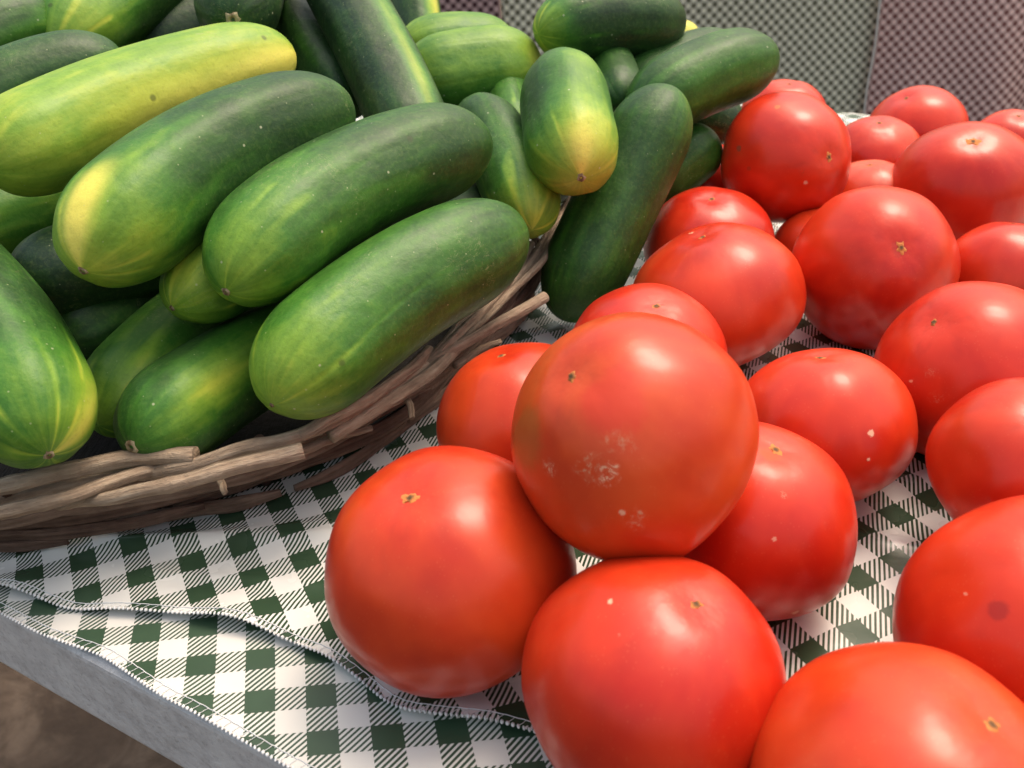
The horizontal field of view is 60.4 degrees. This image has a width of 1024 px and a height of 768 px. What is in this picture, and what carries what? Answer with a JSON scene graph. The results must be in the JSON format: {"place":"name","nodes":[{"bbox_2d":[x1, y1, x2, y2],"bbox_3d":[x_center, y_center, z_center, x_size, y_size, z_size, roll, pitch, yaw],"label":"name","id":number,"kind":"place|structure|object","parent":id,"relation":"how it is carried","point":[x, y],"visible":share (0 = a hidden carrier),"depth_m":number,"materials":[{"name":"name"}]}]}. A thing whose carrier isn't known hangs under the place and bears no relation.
{"place":"outdoors","nodes":[
{"label":"outdoors","id":0,"kind":"place"},
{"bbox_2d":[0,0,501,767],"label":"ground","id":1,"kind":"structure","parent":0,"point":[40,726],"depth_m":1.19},
{"bbox_2d":[0,613,285,767],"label":"market table","id":2,"kind":"object","parent":1,"relation":"on","point":[107,692],"depth_m":0.34,"materials":[{"name":"grey metal"}]},
{"bbox_2d":[0,585,553,767],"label":"tablecloth","id":3,"kind":"object","parent":2,"relation":"on","point":[288,704],"visible":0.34,"depth_m":0.31,"materials":[{"name":"multicoloured fabric"}]},
{"bbox_2d":[0,104,952,732],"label":"tablecloth","id":4,"kind":"object","parent":3,"relation":"on","point":[262,566],"visible":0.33,"depth_m":0.37,"materials":[{"name":"multicoloured fabric"}]},
{"bbox_2d":[0,196,570,551],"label":"wicker basket","id":5,"kind":"object","parent":4,"relation":"on","point":[96,483],"visible":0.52,"depth_m":0.38,"materials":[{"name":"brown wicker"}]},
{"bbox_2d":[0,244,97,468],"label":"cucumber","id":6,"kind":"object","parent":5,"relation":"in","point":[48,403],"visible":1,"depth_m":0.32,"materials":[{"name":"green food"}]},
{"bbox_2d":[87,293,254,437],"bbox_3d":[-0.161,-0.020,0.422,0.045,0.050,0.122,8,34,18],"label":"cucumber","id":7,"kind":"object","parent":5,"relation":"in","point":[131,347],"visible":0.19,"depth_m":0.39,"materials":[{"name":"green food"}]},
{"bbox_2d":[61,297,152,360],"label":"cucumber","id":8,"kind":"object","parent":7,"relation":"on","point":[92,328],"visible":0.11,"depth_m":0.40,"materials":[{"name":"green food"}]},
{"bbox_2d":[11,225,160,314],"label":"cucumber","id":9,"kind":"object","parent":8,"relation":"on","point":[60,284],"visible":0.26,"depth_m":0.39,"materials":[{"name":"green food"}]},
{"bbox_2d":[0,22,296,196],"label":"cucumber","id":10,"kind":"object","parent":9,"relation":"on","point":[60,128],"visible":0.73,"depth_m":0.40,"materials":[{"name":"food"}]},
{"bbox_2d":[113,299,283,454],"bbox_3d":[-0.123,-0.007,0.401,0.046,0.046,0.133,16,37,29],"label":"cucumber","id":11,"kind":"object","parent":5,"relation":"in","point":[198,392],"visible":0.54,"depth_m":0.36,"materials":[{"name":"green food"}]},
{"bbox_2d":[159,242,250,323],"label":"cucumber","id":12,"kind":"object","parent":11,"relation":"on","point":[188,292],"visible":0.31,"depth_m":0.37,"materials":[{"name":"green food"}]},
{"bbox_2d":[52,70,355,287],"bbox_3d":[-0.133,-0.096,0.391,0.055,0.064,0.159,17,38,30],"label":"cucumber","id":13,"kind":"object","parent":12,"relation":"on","point":[140,204],"visible":0.81,"depth_m":0.36,"materials":[{"name":"green food"}]},
{"bbox_2d":[202,102,492,306],"bbox_3d":[-0.072,-0.088,0.403,0.053,0.058,0.167,21,40,34],"label":"cucumber","id":14,"kind":"object","parent":11,"relation":"on","point":[282,227],"visible":0.98,"depth_m":0.37,"materials":[{"name":"green food"}]},
{"bbox_2d":[249,198,528,419],"bbox_3d":[-0.051,-0.038,0.388,0.054,0.063,0.152,23,41,36],"label":"cucumber","id":15,"kind":"object","parent":5,"relation":"in","point":[350,327],"visible":1,"depth_m":0.36,"materials":[{"name":"green food"}]},
{"bbox_2d":[391,0,440,25],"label":"cucumber","id":16,"kind":"object","parent":5,"relation":"in","point":[408,11],"visible":0.15,"depth_m":0.66,"materials":[{"name":"green food"}]},
{"bbox_2d":[406,11,507,43],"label":"cucumber","id":17,"kind":"object","parent":5,"relation":"in","point":[420,27],"visible":0.25,"depth_m":0.62,"materials":[{"name":"green food"}]},
{"bbox_2d":[447,183,567,202],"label":"cucumber","id":18,"kind":"object","parent":5,"relation":"in","point":[472,191],"visible":0.02,"depth_m":0.51,"materials":[{"name":"green food"}]},
{"bbox_2d":[306,0,443,117],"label":"cucumber","id":19,"kind":"object","parent":18,"relation":"on","point":[379,57],"visible":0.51,"depth_m":0.48,"materials":[{"name":"green food"}]},
{"bbox_2d":[489,77,523,112],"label":"cucumber","id":20,"kind":"object","parent":18,"relation":"on","point":[508,89],"visible":0.18,"depth_m":0.56,"materials":[{"name":"green food"}]},
{"bbox_2d":[416,24,540,105],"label":"cucumber","id":21,"kind":"object","parent":20,"relation":"on","point":[462,63],"visible":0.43,"depth_m":0.56,"materials":[{"name":"green food"}]},
{"bbox_2d":[458,92,560,238],"bbox_3d":[-0.003,-0.128,0.508,0.045,0.065,0.110,-13,33,-15],"label":"cucumber","id":22,"kind":"object","parent":5,"relation":"in","point":[509,178],"visible":0.56,"depth_m":0.48,"materials":[{"name":"green food"}]},
{"bbox_2d":[684,20,697,31],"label":"cucumber","id":23,"kind":"object","parent":5,"relation":"in","point":[690,25],"visible":0.04,"depth_m":0.68,"materials":[{"name":"yellow food"}]},
{"bbox_2d":[324,445,576,698],"bbox_3d":[-0.022,0.062,0.304,0.086,0.074,0.088,-40,45,-22],"label":"tomato","id":24,"kind":"object","parent":4,"relation":"on","point":[449,570],"visible":0.94,"depth_m":0.27,"materials":[{"name":"red food"}]},
{"bbox_2d":[436,342,550,461],"bbox_3d":[0.005,0.015,0.385,0.077,0.066,0.075,-4,28,30],"label":"tomato","id":25,"kind":"object","parent":4,"relation":"on","point":[478,402],"visible":0.35,"depth_m":0.36,"materials":[{"name":"red food"}]},
{"bbox_2d":[541,83,692,322],"bbox_3d":[0.060,-0.105,0.509,0.050,0.118,0.114,24,42,37],"label":"cucumber","id":26,"kind":"object","parent":4,"relation":"on","point":[598,240],"visible":0.86,"depth_m":0.49,"materials":[{"name":"green food"}]},
{"bbox_2d":[520,47,618,195],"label":"cucumber","id":27,"kind":"object","parent":26,"relation":"on","point":[570,136],"visible":1,"depth_m":0.46,"materials":[{"name":"green food"}]},
{"bbox_2d":[573,283,727,352],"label":"tomato","id":28,"kind":"object","parent":4,"relation":"on","point":[667,301],"visible":0.29,"depth_m":0.38,"materials":[{"name":"red food"}]},
{"bbox_2d":[521,556,785,767],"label":"tomato","id":29,"kind":"object","parent":4,"relation":"on","point":[656,662],"visible":0.98,"depth_m":0.23,"materials":[{"name":"red food"}]},
{"bbox_2d":[511,312,758,560],"bbox_3d":[0.038,0.015,0.286,0.082,0.072,0.081,-49,41,1],"label":"tomato","id":30,"kind":"object","parent":29,"relation":"on","point":[634,434],"visible":0.99,"depth_m":0.26,"materials":[{"name":"red food"}]},
{"bbox_2d":[664,123,722,202],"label":"cucumber","id":31,"kind":"object","parent":4,"relation":"on","point":[701,164],"visible":0.48,"depth_m":0.56,"materials":[{"name":"green food"}]},
{"bbox_2d":[626,27,779,123],"bbox_3d":[0.120,-0.192,0.556,0.111,0.055,0.048,-18,35,-21],"label":"cucumber","id":32,"kind":"object","parent":31,"relation":"on","point":[710,74],"visible":0.69,"depth_m":0.54,"materials":[{"name":"green food"}]},
{"bbox_2d":[643,186,774,261],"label":"tomato","id":33,"kind":"object","parent":4,"relation":"on","point":[683,212],"visible":0.42,"depth_m":0.51,"materials":[{"name":"red food"}]},
{"bbox_2d":[700,144,723,187],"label":"tomato","id":34,"kind":"object","parent":4,"relation":"on","point":[715,180],"visible":0.01,"depth_m":0.59,"materials":[{"name":"red food"}]},
{"bbox_2d":[697,105,741,144],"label":"cucumber","id":35,"kind":"object","parent":34,"relation":"on","point":[719,123],"visible":0.12,"depth_m":0.62,"materials":[{"name":"green food"}]},
{"bbox_2d":[634,27,721,69],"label":"cucumber","id":36,"kind":"object","parent":35,"relation":"on","point":[642,59],"visible":0.12,"depth_m":0.60,"materials":[{"name":"green food"}]},
{"bbox_2d":[533,0,686,58],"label":"cucumber","id":37,"kind":"object","parent":36,"relation":"on","point":[592,29],"visible":0.86,"depth_m":0.57,"materials":[{"name":"green food"}]},
{"bbox_2d":[593,47,638,111],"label":"cucumber","id":38,"kind":"object","parent":36,"relation":"on","point":[618,67],"visible":0.35,"depth_m":0.56,"materials":[{"name":"green food"}]},
{"bbox_2d":[633,222,806,365],"bbox_3d":[0.107,-0.047,0.467,0.092,0.070,0.091,-11,30,13],"label":"tomato","id":39,"kind":"object","parent":4,"relation":"on","point":[744,285],"visible":0.73,"depth_m":0.43,"materials":[{"name":"red food"}]},
{"bbox_2d":[682,422,857,620],"bbox_3d":[0.089,0.049,0.323,0.074,0.065,0.072,18,38,18],"label":"tomato","id":40,"kind":"object","parent":4,"relation":"on","point":[780,542],"visible":0.59,"depth_m":0.29,"materials":[{"name":"red food"}]},
{"bbox_2d":[741,79,825,107],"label":"tomato","id":41,"kind":"object","parent":4,"relation":"on","point":[778,85],"visible":0.24,"depth_m":0.73,"materials":[{"name":"red food"}]},
{"bbox_2d":[721,91,851,222],"bbox_3d":[0.174,-0.142,0.554,0.081,0.081,0.073,-17,19,-19],"label":"tomato","id":42,"kind":"object","parent":4,"relation":"on","point":[786,155],"visible":0.91,"depth_m":0.53,"materials":[{"name":"red food"}]},
{"bbox_2d":[775,208,818,252],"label":"tomato","id":43,"kind":"object","parent":4,"relation":"on","point":[789,230],"visible":0.27,"depth_m":0.53,"materials":[{"name":"red food"}]},
{"bbox_2d":[748,348,917,501],"bbox_3d":[0.131,0.017,0.372,0.075,0.062,0.076,-20,25,-23],"label":"tomato","id":44,"kind":"object","parent":4,"relation":"on","point":[852,414],"visible":0.59,"depth_m":0.34,"materials":[{"name":"red food"}]},
{"bbox_2d":[843,160,893,191],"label":"tomato","id":45,"kind":"object","parent":4,"relation":"on","point":[865,173],"visible":0.29,"depth_m":0.56,"materials":[{"name":"red food"}]},
{"bbox_2d":[792,186,960,349],"bbox_3d":[0.197,-0.064,0.476,0.087,0.088,0.078,-1,-6,5],"label":"tomato","id":46,"kind":"object","parent":4,"relation":"on","point":[874,262],"visible":0.8,"depth_m":0.45,"materials":[{"name":"red food"}]},
{"bbox_2d":[846,115,919,163],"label":"tomato","id":47,"kind":"object","parent":4,"relation":"on","point":[891,139],"visible":0.35,"depth_m":0.62,"materials":[{"name":"red food"}]},
{"bbox_2d":[870,85,968,135],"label":"tomato","id":48,"kind":"object","parent":4,"relation":"on","point":[921,110],"visible":0.4,"depth_m":0.67,"materials":[{"name":"red food"}]},
{"bbox_2d":[874,281,1023,454],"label":"tomato","id":49,"kind":"object","parent":4,"relation":"on","point":[940,351],"visible":0.59,"depth_m":0.37,"materials":[{"name":"red food"}]},
{"bbox_2d":[892,495,1023,702],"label":"tomato","id":50,"kind":"object","parent":4,"relation":"on","point":[960,589],"visible":0.62,"depth_m":0.25,"materials":[{"name":"red food"}]},
{"bbox_2d":[893,121,1023,239],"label":"tomato","id":51,"kind":"object","parent":4,"relation":"on","point":[965,177],"visible":0.68,"depth_m":0.52,"materials":[{"name":"red food"}]},
{"bbox_2d":[925,377,1023,519],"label":"tomato","id":52,"kind":"object","parent":4,"relation":"on","point":[974,454],"visible":0.71,"depth_m":0.31,"materials":[{"name":"red food"}]},
{"bbox_2d":[956,222,1023,289],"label":"tomato","id":53,"kind":"object","parent":4,"relation":"on","point":[992,252],"visible":0.49,"depth_m":0.47,"materials":[{"name":"red food"}]},
{"bbox_2d":[982,109,1023,138],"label":"tomato","id":54,"kind":"object","parent":4,"relation":"on","point":[1012,120],"visible":0.29,"depth_m":0.66,"materials":[{"name":"red food"}]},
{"bbox_2d":[749,642,1023,767],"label":"tomato","id":55,"kind":"object","parent":3,"relation":"on","point":[890,705],"visible":1,"depth_m":0.21,"materials":[{"name":"red food"}]},
{"bbox_3d":[0.377,-0.697,2.165,3.350,0.830,0.720,-4,32,0],"label":"stall table","id":56,"kind":"object","parent":1,"relation":"on","visible":0},
{"bbox_2d":[439,0,500,18],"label":"hanging cloth","id":57,"kind":"object","parent":56,"relation":"hanging from","point":[491,7],"depth_m":1.66,"materials":[{"name":"fabric"}]},
{"bbox_2d":[501,0,878,113],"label":"hanging cloth","id":58,"kind":"object","parent":56,"relation":"hanging from","point":[825,48],"visible":0.07,"depth_m":1.71,"materials":[{"name":"fabric"}]},
{"bbox_2d":[862,0,1023,120],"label":"hanging cloth","id":59,"kind":"object","parent":56,"relation":"hanging from","point":[968,55],"visible":0.23,"depth_m":1.70,"materials":[{"name":"pink"}]},
{"bbox_2d":[276,0,361,118],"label":"cucumber","id":60,"kind":"object","parent":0,"point":[299,28],"visible":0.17,"depth_m":0.54,"materials":[{"name":"green food"}]},
{"bbox_2d":[194,0,283,29],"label":"cucumber","id":61,"kind":"object","parent":60,"relation":"on","point":[267,13],"visible":0.61,"depth_m":0.48,"materials":[{"name":"green food"}]},
{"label":"cucumber","id":62,"kind":"object","parent":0,"visible":0},
{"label":"cucumber","id":63,"kind":"object","parent":62,"relation":"on","visible":0},
{"bbox_2d":[143,0,200,40],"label":"cucumber","id":64,"kind":"object","parent":63,"relation":"on","point":[181,16],"visible":0.08,"depth_m":0.56,"materials":[{"name":"green food"}]},
{"bbox_2d":[44,0,181,47],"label":"cucumber","id":65,"kind":"object","parent":64,"relation":"on","point":[120,23],"visible":0.38,"depth_m":0.52,"materials":[{"name":"green food"}]},
{"bbox_2d":[0,0,46,45],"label":"cucumber","id":66,"kind":"object","parent":65,"relation":"on","point":[20,19],"visible":0.46,"depth_m":0.49,"materials":[{"name":"green food"}]},
{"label":"cucumber","id":67,"kind":"object","parent":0,"visible":0},
{"bbox_2d":[0,189,61,253],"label":"cucumber","id":68,"kind":"object","parent":67,"relation":"on","point":[22,218],"visible":0.16,"depth_m":0.44,"materials":[{"name":"green food"}]},
{"bbox_2d":[0,30,118,93],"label":"cucumber","id":69,"kind":"object","parent":68,"relation":"on","point":[24,60],"visible":0.34,"depth_m":0.44,"materials":[{"name":"green food"}]}
]}

